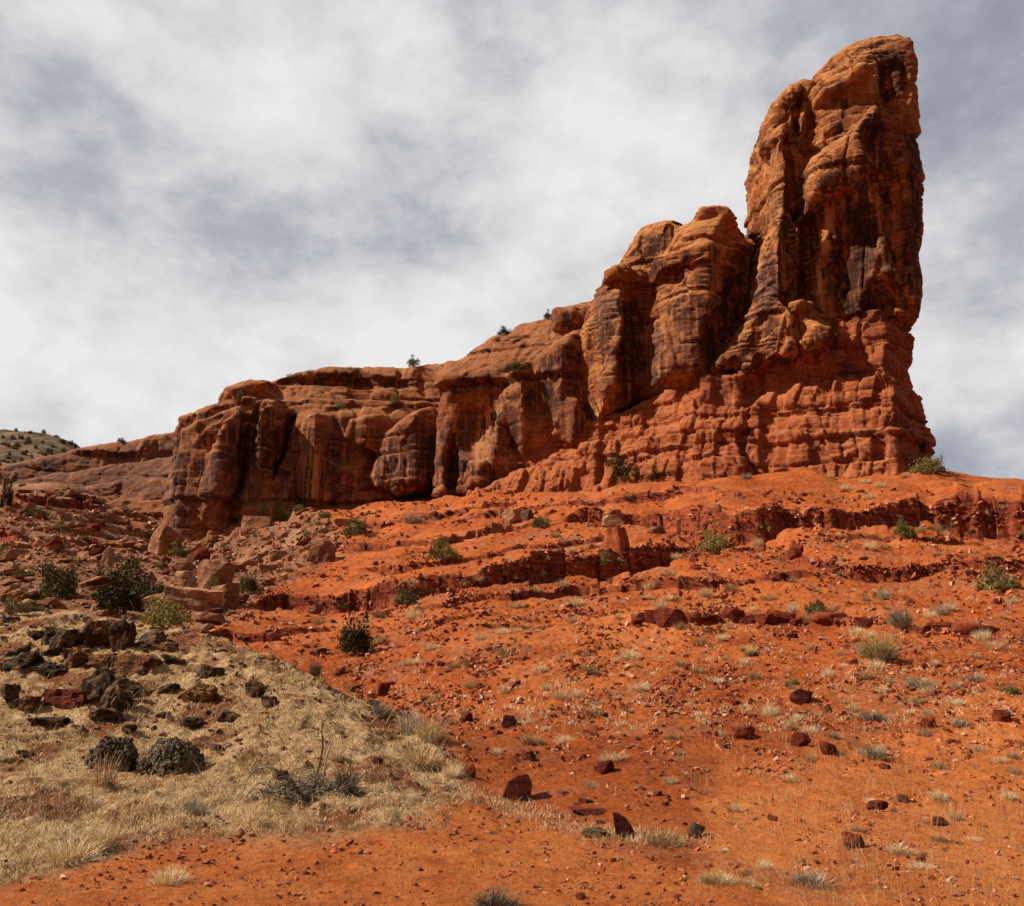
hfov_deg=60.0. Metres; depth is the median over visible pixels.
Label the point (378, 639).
grass tuft
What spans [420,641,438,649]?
grass tuft
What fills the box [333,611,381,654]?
juniper bush
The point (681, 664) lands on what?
grass tuft
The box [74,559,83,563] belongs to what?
slab
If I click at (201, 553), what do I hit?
slab
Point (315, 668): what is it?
dry brush
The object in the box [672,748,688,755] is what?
grass tuft
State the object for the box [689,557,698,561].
stone
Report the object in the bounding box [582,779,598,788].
grass tuft
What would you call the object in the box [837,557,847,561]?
stone
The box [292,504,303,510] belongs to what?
scrub bush
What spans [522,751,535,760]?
red rock
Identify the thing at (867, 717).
sagebrush
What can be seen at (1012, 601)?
grass tuft
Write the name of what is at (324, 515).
scrub bush
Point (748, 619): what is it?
ledge block
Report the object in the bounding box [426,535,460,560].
green bush
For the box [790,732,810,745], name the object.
red rock
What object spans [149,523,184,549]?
fallen block
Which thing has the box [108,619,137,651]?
boulder
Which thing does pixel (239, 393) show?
juniper bush
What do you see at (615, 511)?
flat stone
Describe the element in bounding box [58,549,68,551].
slab
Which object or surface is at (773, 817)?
stone
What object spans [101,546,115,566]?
fallen block
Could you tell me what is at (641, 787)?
stone
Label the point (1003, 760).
grass tuft
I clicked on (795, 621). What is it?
ledge block
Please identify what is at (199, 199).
sky
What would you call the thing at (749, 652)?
rabbitbrush
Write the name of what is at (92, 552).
slab
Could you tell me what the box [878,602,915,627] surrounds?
sagebrush
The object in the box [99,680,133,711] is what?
boulder
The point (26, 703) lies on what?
boulder
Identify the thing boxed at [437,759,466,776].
dry brush
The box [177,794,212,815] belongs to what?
dry brush
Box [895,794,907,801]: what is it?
stone
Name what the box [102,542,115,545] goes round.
slab
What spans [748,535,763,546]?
grass tuft
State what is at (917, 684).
sagebrush
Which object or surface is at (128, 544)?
slab
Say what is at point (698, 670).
grass tuft
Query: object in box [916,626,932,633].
ledge block
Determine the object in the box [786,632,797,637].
stone
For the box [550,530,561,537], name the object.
grass tuft
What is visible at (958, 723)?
sagebrush
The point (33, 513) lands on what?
juniper bush
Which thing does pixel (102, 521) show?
slab
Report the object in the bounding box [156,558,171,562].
slab
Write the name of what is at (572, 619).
grass tuft
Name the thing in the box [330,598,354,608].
green bush
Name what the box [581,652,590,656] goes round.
stone
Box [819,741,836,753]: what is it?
red rock
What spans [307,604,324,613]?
red rock
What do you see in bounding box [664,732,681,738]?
grass tuft
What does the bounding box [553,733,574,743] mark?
grass tuft
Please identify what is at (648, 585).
grass tuft
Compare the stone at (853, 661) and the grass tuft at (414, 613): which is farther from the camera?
the grass tuft at (414, 613)
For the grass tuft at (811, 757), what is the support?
on the ground at (362, 553)
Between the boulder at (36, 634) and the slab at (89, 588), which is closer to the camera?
the boulder at (36, 634)
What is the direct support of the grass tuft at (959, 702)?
on the ground at (362, 553)
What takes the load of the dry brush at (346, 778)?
on the ground at (362, 553)
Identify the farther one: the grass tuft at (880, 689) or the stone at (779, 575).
the stone at (779, 575)
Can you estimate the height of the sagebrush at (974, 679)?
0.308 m
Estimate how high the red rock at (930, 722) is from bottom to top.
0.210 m
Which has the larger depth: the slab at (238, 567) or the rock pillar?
the slab at (238, 567)
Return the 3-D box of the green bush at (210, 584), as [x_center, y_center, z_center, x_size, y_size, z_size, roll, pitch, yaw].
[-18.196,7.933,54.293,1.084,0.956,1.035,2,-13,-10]
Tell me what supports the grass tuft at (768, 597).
on the ground at (362, 553)
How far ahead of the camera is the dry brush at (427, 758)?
11.22 m
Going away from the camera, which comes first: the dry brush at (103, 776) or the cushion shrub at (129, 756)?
the dry brush at (103, 776)
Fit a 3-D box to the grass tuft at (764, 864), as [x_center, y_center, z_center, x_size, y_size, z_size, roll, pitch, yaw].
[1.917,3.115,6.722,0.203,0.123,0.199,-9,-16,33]
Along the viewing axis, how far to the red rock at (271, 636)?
35.20 m
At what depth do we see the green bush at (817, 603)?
34.04 m
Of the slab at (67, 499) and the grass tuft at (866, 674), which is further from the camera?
the slab at (67, 499)
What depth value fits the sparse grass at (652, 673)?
22.16 m
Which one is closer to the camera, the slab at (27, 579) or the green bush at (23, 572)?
the slab at (27, 579)
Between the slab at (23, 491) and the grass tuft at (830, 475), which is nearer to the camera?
the grass tuft at (830, 475)
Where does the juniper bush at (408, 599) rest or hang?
on the ground at (362, 553)
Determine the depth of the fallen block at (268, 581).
56.48 m
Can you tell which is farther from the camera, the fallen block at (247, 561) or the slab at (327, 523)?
the slab at (327, 523)
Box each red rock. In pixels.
[265,632,280,641]
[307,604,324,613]
[314,648,326,655]
[377,682,390,696]
[460,712,472,721]
[465,766,475,777]
[501,774,531,801]
[502,715,516,727]
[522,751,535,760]
[567,805,606,815]
[581,827,607,837]
[593,759,613,774]
[613,812,636,837]
[688,822,704,838]
[724,721,754,738]
[787,543,803,558]
[789,689,812,704]
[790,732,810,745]
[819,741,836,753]
[841,831,864,848]
[866,800,888,809]
[919,717,935,727]
[932,816,947,825]
[992,709,1010,721]
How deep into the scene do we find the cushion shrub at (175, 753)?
10.27 m
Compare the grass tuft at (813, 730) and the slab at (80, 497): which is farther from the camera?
the slab at (80, 497)
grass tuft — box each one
[312,617,329,624]
[369,610,386,617]
[373,633,389,644]
[399,656,418,664]
[402,605,421,618]
[406,575,417,586]
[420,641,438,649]
[426,694,442,702]
[443,661,460,668]
[446,716,457,725]
[458,579,469,585]
[461,678,478,687]
[467,572,483,580]
[473,632,488,639]
[489,744,502,754]
[493,627,510,633]
[493,645,512,654]
[498,682,511,694]
[508,600,524,607]
[510,588,519,593]
[515,733,549,745]
[527,585,541,592]
[531,663,547,671]
[536,683,550,689]
[540,725,549,730]
[549,686,575,700]
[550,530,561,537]
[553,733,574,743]
[555,578,568,586]
[558,536,571,543]
[560,597,586,606]
[565,613,578,622]
[570,688,585,698]
[580,663,600,673]
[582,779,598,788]
[584,707,601,715]
[598,749,630,764]
[618,647,642,659]
[626,682,649,690]
[639,593,654,599]
[641,579,657,589]
[652,597,669,607]
[657,566,675,576]
[660,594,678,599]
[661,776,679,784]
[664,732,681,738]
[668,552,682,558]
[671,658,686,666]
[672,620,685,629]
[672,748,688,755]
[690,634,709,646]
[690,665,706,673]
[691,867,741,887]
[697,589,711,596]
[702,675,730,683]
[714,632,728,639]
[714,727,725,736]
[718,846,730,852]
[722,582,737,590]
[723,800,744,812]
[739,704,750,708]
[739,867,752,876]
[740,656,749,664]
[741,876,759,887]
[745,604,757,611]
[746,670,763,679]
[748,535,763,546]
[756,856,773,869]
[758,592,779,599]
[758,702,778,716]
[780,772,800,781]
[783,719,797,729]
[784,600,800,611]
[788,576,797,582]
[788,712,804,720]
[798,725,819,733]
[799,752,819,761]
[800,613,810,622]
[804,644,818,649]
[821,472,835,477]
[821,668,833,676]
[822,728,840,739]
[823,604,837,611]
[832,543,844,547]
[835,649,846,654]
[839,482,851,489]
[844,703,860,712]
[845,824,863,831]
[848,625,864,635]
[857,478,872,482]
[857,667,874,679]
[858,594,871,600]
[861,492,874,497]
[862,631,876,636]
[863,540,876,549]
[867,659,885,669]
[871,481,884,486]
[873,683,888,693]
[884,676,895,682]
[885,841,923,856]
[897,472,910,477]
[904,694,924,702]
[908,860,938,870]
[914,526,926,533]
[914,726,936,736]
[916,685,935,695]
[919,706,933,716]
[922,608,938,617]
[925,790,951,800]
[929,758,947,769]
[930,833,948,842]
[931,523,943,531]
[931,550,941,555]
[938,530,950,535]
[938,600,956,610]
[942,696,967,705]
[943,809,964,820]
[946,679,962,688]
[964,836,982,842]
[966,652,979,657]
[967,743,987,751]
[969,626,992,640]
[981,637,1013,649]
[991,755,1008,763]
[996,790,1019,799]
[1004,595,1017,603]
[1004,749,1020,759]
[1004,764,1023,774]
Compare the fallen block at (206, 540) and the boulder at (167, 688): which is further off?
the fallen block at (206, 540)
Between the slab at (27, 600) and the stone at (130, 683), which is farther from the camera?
the slab at (27, 600)
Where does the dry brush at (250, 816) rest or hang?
on the ground at (362, 553)
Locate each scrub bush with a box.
[0,594,12,601]
[45,535,55,541]
[52,524,63,530]
[55,501,65,507]
[120,504,130,510]
[153,560,162,567]
[184,554,196,560]
[223,555,233,559]
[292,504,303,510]
[316,510,331,517]
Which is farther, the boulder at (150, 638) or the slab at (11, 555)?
the slab at (11, 555)
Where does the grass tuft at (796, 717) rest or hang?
on the ground at (362, 553)
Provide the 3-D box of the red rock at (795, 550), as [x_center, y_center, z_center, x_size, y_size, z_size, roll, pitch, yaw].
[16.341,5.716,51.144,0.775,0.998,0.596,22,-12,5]
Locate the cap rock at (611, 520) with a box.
[602,514,623,527]
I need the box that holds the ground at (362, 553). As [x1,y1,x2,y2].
[0,429,1023,905]
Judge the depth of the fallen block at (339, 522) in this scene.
89.35 m
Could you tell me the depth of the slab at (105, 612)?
41.38 m
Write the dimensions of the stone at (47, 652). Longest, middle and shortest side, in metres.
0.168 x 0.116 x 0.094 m
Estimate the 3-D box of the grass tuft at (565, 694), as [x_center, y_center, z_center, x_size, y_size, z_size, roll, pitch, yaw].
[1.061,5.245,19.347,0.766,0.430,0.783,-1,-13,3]
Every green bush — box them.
[1,592,32,613]
[10,565,36,576]
[23,600,49,611]
[136,596,192,629]
[168,539,193,554]
[205,575,220,587]
[258,496,286,518]
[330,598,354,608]
[335,397,348,408]
[338,515,368,535]
[389,394,398,403]
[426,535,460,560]
[503,360,526,372]
[529,512,551,527]
[597,550,628,565]
[696,528,732,551]
[762,520,770,531]
[784,674,798,685]
[804,598,826,612]
[892,515,917,537]
[908,454,949,473]
[969,560,1023,591]
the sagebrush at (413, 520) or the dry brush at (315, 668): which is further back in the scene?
the sagebrush at (413, 520)
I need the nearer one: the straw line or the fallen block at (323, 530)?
the straw line
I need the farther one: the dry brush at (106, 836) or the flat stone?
the flat stone
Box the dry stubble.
[0,791,987,905]
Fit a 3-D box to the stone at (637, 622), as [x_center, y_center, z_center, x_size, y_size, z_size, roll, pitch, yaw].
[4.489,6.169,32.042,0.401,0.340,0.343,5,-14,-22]
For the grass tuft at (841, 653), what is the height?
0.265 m
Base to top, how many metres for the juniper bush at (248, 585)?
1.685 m
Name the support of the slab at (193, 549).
on the ground at (362, 553)
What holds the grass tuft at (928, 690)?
on the ground at (362, 553)
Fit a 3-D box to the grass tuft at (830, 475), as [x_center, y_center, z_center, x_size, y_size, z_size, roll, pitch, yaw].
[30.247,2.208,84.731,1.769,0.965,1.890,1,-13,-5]
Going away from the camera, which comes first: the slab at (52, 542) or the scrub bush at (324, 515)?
the slab at (52, 542)
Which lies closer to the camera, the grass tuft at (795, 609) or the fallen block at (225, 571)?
the grass tuft at (795, 609)
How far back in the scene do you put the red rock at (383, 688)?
23.54 m
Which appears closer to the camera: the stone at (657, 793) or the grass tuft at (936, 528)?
the stone at (657, 793)
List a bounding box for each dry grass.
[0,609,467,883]
[0,609,480,880]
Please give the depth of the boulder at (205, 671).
14.56 m
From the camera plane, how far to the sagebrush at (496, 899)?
5.66 m
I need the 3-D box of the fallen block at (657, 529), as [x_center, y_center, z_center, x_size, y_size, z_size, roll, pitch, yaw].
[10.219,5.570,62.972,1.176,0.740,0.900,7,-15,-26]
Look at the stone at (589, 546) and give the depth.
60.26 m
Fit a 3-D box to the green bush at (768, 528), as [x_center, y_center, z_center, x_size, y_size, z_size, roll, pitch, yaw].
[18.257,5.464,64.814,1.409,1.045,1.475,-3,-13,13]
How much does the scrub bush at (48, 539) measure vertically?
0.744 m
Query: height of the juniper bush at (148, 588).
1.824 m
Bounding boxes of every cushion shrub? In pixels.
[84,735,138,771]
[135,736,204,776]
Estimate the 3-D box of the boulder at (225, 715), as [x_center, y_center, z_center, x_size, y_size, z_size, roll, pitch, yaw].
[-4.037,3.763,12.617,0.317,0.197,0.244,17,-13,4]
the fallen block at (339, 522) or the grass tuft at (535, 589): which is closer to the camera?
the grass tuft at (535, 589)
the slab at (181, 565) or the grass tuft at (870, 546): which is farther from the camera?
the slab at (181, 565)
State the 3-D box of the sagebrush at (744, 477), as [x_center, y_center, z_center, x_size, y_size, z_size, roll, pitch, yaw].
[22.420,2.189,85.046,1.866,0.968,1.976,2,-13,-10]
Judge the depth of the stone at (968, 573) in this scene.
44.90 m
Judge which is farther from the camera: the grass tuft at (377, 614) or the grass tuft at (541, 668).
the grass tuft at (377, 614)
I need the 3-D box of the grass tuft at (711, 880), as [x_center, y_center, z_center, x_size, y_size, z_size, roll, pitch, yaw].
[1.461,3.012,6.283,0.497,0.122,0.465,-11,-17,39]
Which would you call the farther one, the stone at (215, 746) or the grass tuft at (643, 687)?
the grass tuft at (643, 687)
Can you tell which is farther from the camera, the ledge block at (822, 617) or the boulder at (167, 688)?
the ledge block at (822, 617)
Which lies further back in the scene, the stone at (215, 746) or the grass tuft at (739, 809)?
the stone at (215, 746)
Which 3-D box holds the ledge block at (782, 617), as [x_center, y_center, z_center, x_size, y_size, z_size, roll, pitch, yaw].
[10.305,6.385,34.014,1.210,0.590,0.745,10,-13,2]
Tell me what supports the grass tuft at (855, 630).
on the ground at (362, 553)
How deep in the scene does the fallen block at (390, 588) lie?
48.11 m
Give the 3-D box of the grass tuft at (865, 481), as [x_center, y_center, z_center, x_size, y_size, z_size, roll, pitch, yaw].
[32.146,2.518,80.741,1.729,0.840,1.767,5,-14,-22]
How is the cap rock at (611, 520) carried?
on the rock pillar
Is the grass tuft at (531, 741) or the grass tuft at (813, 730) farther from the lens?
the grass tuft at (813, 730)
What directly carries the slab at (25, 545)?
on the ground at (362, 553)
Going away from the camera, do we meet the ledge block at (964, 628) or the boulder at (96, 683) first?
the boulder at (96, 683)
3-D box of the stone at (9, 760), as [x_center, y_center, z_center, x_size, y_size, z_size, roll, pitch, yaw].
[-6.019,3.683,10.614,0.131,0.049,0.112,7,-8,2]
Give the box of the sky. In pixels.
[0,0,1023,478]
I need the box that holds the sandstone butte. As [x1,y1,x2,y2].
[0,34,935,541]
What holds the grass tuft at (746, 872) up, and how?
on the ground at (362, 553)
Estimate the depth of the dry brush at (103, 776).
9.58 m
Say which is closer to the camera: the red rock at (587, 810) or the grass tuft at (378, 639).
the red rock at (587, 810)
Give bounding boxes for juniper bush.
[0,474,14,507]
[0,542,10,551]
[26,507,48,517]
[35,554,80,596]
[56,519,67,525]
[89,574,157,613]
[93,554,147,585]
[130,572,165,599]
[234,387,244,399]
[238,568,263,592]
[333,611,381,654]
[393,587,419,604]
[605,452,641,481]
[623,492,635,499]
[645,466,663,478]
[919,439,926,452]
[995,683,1021,693]
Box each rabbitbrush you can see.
[740,642,758,656]
[851,625,911,661]
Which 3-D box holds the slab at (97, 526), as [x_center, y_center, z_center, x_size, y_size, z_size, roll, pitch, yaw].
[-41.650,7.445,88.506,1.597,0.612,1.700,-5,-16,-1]
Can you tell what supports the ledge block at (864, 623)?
on the ground at (362, 553)
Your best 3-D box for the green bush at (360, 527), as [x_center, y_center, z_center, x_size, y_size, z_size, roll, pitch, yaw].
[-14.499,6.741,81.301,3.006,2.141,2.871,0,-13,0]
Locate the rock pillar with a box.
[603,527,629,559]
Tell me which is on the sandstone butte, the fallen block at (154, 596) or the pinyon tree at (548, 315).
the pinyon tree at (548, 315)
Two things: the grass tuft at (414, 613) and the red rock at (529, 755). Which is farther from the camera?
the grass tuft at (414, 613)
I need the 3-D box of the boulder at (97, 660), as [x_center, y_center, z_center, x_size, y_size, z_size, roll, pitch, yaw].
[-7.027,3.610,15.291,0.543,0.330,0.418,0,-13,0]
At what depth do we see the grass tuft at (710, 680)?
21.99 m
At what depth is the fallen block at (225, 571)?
55.35 m
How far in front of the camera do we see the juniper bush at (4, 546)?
66.33 m
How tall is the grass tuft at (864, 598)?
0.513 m
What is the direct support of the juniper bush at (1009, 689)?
on the ground at (362, 553)
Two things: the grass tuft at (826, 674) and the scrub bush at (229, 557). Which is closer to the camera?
the grass tuft at (826, 674)
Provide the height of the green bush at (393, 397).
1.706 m
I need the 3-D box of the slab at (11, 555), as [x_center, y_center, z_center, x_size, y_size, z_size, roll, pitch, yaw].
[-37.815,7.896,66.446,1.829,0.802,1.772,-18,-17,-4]
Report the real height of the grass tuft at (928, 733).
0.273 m
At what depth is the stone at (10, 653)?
15.63 m
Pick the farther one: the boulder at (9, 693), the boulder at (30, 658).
the boulder at (30, 658)
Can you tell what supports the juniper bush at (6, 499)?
on the ground at (362, 553)
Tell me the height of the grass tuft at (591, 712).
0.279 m
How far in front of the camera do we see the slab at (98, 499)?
118.95 m
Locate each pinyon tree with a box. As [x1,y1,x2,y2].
[117,437,126,442]
[406,354,419,366]
[497,325,511,334]
[543,309,551,318]
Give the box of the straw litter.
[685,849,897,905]
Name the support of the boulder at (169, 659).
on the ground at (362, 553)
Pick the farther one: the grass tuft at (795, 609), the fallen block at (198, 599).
the fallen block at (198, 599)
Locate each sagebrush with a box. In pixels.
[401,511,427,523]
[457,883,526,905]
[738,472,753,478]
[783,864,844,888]
[848,709,896,722]
[854,739,892,759]
[875,587,892,600]
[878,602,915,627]
[896,674,940,688]
[928,605,948,614]
[946,717,971,727]
[956,672,990,681]
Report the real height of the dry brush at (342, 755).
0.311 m
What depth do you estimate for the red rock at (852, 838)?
7.45 m
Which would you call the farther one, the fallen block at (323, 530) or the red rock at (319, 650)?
the fallen block at (323, 530)
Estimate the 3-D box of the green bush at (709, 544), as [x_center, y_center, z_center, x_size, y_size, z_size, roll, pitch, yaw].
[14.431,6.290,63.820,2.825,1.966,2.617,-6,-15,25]
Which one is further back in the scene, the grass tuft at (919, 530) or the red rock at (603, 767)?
the grass tuft at (919, 530)
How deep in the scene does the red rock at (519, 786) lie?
9.91 m
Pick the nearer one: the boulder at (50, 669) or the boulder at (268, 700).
the boulder at (268, 700)
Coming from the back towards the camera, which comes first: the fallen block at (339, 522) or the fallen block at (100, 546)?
the fallen block at (339, 522)
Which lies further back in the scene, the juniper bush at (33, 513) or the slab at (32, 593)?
the juniper bush at (33, 513)
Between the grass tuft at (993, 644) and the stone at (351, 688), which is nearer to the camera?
the stone at (351, 688)
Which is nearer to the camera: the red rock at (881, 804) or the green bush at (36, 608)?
the red rock at (881, 804)
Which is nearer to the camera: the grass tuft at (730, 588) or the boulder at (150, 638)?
the boulder at (150, 638)
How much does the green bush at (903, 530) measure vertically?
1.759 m
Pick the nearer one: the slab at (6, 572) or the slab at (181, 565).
the slab at (6, 572)
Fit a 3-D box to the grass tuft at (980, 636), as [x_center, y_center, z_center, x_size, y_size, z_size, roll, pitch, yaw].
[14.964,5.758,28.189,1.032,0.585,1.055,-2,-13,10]
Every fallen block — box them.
[8,588,31,596]
[77,576,104,588]
[90,544,106,555]
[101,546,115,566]
[142,593,162,602]
[148,541,167,555]
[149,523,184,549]
[156,586,223,611]
[174,570,196,587]
[189,611,226,624]
[195,535,221,547]
[197,559,234,587]
[211,583,240,609]
[232,555,260,567]
[239,594,248,602]
[240,515,271,535]
[255,579,272,584]
[258,564,278,572]
[268,550,286,560]
[306,538,335,562]
[314,527,332,533]
[334,518,352,526]
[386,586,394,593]
[488,521,502,532]
[502,509,521,524]
[503,525,512,530]
[520,510,533,519]
[647,526,665,533]
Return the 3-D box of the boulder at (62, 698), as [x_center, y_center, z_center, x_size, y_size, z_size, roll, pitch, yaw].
[-6.766,3.771,13.546,0.704,0.388,0.541,-6,-13,-1]
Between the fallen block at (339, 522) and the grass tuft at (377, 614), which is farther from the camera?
the fallen block at (339, 522)
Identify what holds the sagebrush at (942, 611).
on the ground at (362, 553)
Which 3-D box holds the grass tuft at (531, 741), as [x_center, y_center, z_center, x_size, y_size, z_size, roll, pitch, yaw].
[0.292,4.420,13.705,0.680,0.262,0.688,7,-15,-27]
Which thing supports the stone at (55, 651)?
on the ground at (362, 553)
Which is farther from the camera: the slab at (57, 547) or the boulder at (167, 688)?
the slab at (57, 547)
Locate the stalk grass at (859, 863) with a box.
[647,707,1023,905]
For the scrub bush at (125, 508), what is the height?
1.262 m
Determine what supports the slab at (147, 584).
on the ground at (362, 553)
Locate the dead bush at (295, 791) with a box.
[238,696,369,807]
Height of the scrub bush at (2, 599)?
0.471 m
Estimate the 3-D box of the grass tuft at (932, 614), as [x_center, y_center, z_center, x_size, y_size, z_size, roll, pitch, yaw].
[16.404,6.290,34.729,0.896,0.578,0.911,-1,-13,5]
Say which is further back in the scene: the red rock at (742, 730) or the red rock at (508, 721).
the red rock at (508, 721)
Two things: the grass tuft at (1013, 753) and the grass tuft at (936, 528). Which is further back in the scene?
the grass tuft at (936, 528)
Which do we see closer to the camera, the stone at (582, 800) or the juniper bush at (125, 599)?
the stone at (582, 800)
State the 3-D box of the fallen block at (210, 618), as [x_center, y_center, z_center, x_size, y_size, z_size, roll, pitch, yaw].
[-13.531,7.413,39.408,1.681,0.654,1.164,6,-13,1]
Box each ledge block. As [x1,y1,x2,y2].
[631,612,645,622]
[644,610,655,623]
[653,607,688,627]
[685,611,702,625]
[702,614,715,622]
[721,607,744,622]
[741,614,756,623]
[756,613,777,625]
[766,609,794,623]
[789,617,804,626]
[811,612,847,622]
[854,617,877,628]
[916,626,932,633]
[926,622,952,628]
[951,622,999,634]
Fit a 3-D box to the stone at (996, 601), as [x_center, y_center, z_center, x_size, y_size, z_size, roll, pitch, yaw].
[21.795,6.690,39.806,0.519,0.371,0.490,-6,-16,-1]
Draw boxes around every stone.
[3,758,14,762]
[6,650,15,655]
[14,644,31,654]
[20,751,33,757]
[41,650,49,655]
[46,648,60,655]
[121,723,137,731]
[121,727,131,732]
[124,714,137,720]
[126,680,138,687]
[155,711,170,717]
[209,743,221,750]
[272,770,288,779]
[346,686,355,691]
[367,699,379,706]
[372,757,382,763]
[437,660,444,665]
[501,678,509,682]
[505,681,516,687]
[513,543,520,548]
[575,892,585,899]
[578,798,588,802]
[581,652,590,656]
[585,543,593,548]
[604,509,621,515]
[612,696,621,700]
[631,619,641,626]
[634,785,644,789]
[652,791,661,795]
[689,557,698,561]
[690,564,700,569]
[731,699,742,704]
[767,814,777,820]
[775,572,784,578]
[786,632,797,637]
[821,703,831,712]
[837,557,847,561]
[846,658,858,664]
[878,763,889,768]
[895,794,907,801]
[916,856,925,862]
[965,570,977,576]
[992,598,1001,603]
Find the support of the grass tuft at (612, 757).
on the ground at (362, 553)
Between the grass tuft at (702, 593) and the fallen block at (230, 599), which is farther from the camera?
the fallen block at (230, 599)
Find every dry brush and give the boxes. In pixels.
[24,832,111,870]
[77,822,125,853]
[83,745,125,786]
[143,863,195,886]
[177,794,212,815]
[235,803,263,822]
[307,653,323,676]
[325,742,349,764]
[332,765,361,791]
[365,697,394,718]
[391,707,425,735]
[397,740,444,768]
[410,709,454,743]
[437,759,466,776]
[462,780,479,802]
[643,824,688,848]
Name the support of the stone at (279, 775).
on the ground at (362, 553)
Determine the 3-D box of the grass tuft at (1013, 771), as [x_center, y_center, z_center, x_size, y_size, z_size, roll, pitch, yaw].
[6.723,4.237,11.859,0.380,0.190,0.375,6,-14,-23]
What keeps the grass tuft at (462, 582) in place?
on the ground at (362, 553)
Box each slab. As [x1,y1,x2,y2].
[0,549,18,561]
[0,568,21,575]
[0,578,20,584]
[0,582,20,593]
[8,574,23,579]
[13,594,26,601]
[14,541,31,548]
[17,489,31,492]
[18,502,35,511]
[19,598,36,604]
[20,577,36,581]
[27,588,41,597]
[34,526,49,529]
[36,597,60,606]
[41,539,62,547]
[45,544,63,551]
[56,558,72,562]
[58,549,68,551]
[59,497,73,502]
[60,522,73,527]
[63,489,75,496]
[68,528,88,535]
[73,494,85,500]
[73,522,85,527]
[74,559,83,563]
[84,548,101,554]
[84,578,109,588]
[84,585,102,590]
[86,523,100,529]
[90,496,102,504]
[93,553,102,557]
[94,609,116,615]
[98,519,106,523]
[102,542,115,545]
[118,548,135,552]
[120,580,137,586]
[121,541,135,547]
[128,580,154,588]
[133,544,147,548]
[142,575,156,582]
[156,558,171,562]
[161,570,170,574]
[170,561,191,570]
[181,609,194,613]
[184,547,199,553]
[187,547,210,559]
[190,623,214,630]
[195,628,206,632]
[205,608,223,613]
[234,565,245,571]
[248,553,265,556]
[262,534,274,539]
[295,507,311,514]
[296,537,311,545]
[321,521,331,526]
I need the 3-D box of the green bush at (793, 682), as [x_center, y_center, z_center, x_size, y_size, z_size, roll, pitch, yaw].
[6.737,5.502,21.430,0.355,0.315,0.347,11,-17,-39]
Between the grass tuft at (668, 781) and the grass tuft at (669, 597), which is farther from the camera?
the grass tuft at (669, 597)
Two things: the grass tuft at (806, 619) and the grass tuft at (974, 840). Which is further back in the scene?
the grass tuft at (806, 619)
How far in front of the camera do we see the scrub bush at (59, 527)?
85.60 m
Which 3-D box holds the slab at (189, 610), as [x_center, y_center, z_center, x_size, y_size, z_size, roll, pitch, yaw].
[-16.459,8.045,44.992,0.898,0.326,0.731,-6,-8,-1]
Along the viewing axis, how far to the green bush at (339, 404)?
114.53 m
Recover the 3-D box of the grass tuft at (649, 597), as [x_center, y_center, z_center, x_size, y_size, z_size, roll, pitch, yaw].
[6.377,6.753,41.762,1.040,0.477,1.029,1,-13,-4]
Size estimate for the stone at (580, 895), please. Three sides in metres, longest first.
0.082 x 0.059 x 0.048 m
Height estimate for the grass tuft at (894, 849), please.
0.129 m
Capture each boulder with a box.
[0,683,20,703]
[1,616,20,624]
[1,651,44,670]
[8,695,42,713]
[26,716,70,726]
[27,630,44,639]
[34,664,68,675]
[40,626,84,652]
[42,687,86,708]
[62,647,91,668]
[78,667,128,702]
[83,619,111,647]
[84,653,117,667]
[88,708,121,721]
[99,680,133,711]
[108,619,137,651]
[110,652,163,676]
[126,685,146,698]
[138,629,166,646]
[158,683,180,693]
[161,642,178,652]
[161,654,185,664]
[176,716,203,729]
[179,681,218,702]
[196,663,225,678]
[216,709,240,721]
[245,679,267,698]
[261,695,278,708]
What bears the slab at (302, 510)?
on the ground at (362, 553)
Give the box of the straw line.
[453,786,724,848]
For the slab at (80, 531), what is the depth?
86.03 m
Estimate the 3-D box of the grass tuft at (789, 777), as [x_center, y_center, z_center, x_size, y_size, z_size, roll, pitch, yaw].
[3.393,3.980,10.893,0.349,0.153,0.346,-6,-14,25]
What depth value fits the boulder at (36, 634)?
16.41 m
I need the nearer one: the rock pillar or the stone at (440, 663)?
the stone at (440, 663)
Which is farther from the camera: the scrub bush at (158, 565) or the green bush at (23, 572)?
the scrub bush at (158, 565)
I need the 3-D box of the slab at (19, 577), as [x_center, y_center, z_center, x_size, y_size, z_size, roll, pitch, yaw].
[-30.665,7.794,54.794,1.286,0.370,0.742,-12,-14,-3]
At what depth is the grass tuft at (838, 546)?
54.56 m
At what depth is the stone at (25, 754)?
10.72 m
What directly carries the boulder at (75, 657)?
on the ground at (362, 553)
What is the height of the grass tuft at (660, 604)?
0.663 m
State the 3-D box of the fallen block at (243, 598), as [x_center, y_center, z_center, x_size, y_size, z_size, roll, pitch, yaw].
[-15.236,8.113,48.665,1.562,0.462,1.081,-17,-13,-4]
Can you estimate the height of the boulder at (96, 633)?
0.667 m
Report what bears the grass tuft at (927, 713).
on the ground at (362, 553)
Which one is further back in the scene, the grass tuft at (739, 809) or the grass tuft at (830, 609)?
the grass tuft at (830, 609)
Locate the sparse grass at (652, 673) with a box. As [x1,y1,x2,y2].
[262,498,1023,734]
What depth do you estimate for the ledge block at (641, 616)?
32.76 m
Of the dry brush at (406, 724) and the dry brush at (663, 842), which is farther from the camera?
the dry brush at (406, 724)
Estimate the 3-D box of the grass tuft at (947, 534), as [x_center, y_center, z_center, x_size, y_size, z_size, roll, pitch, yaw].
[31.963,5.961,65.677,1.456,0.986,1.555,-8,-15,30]
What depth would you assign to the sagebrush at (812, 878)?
6.28 m

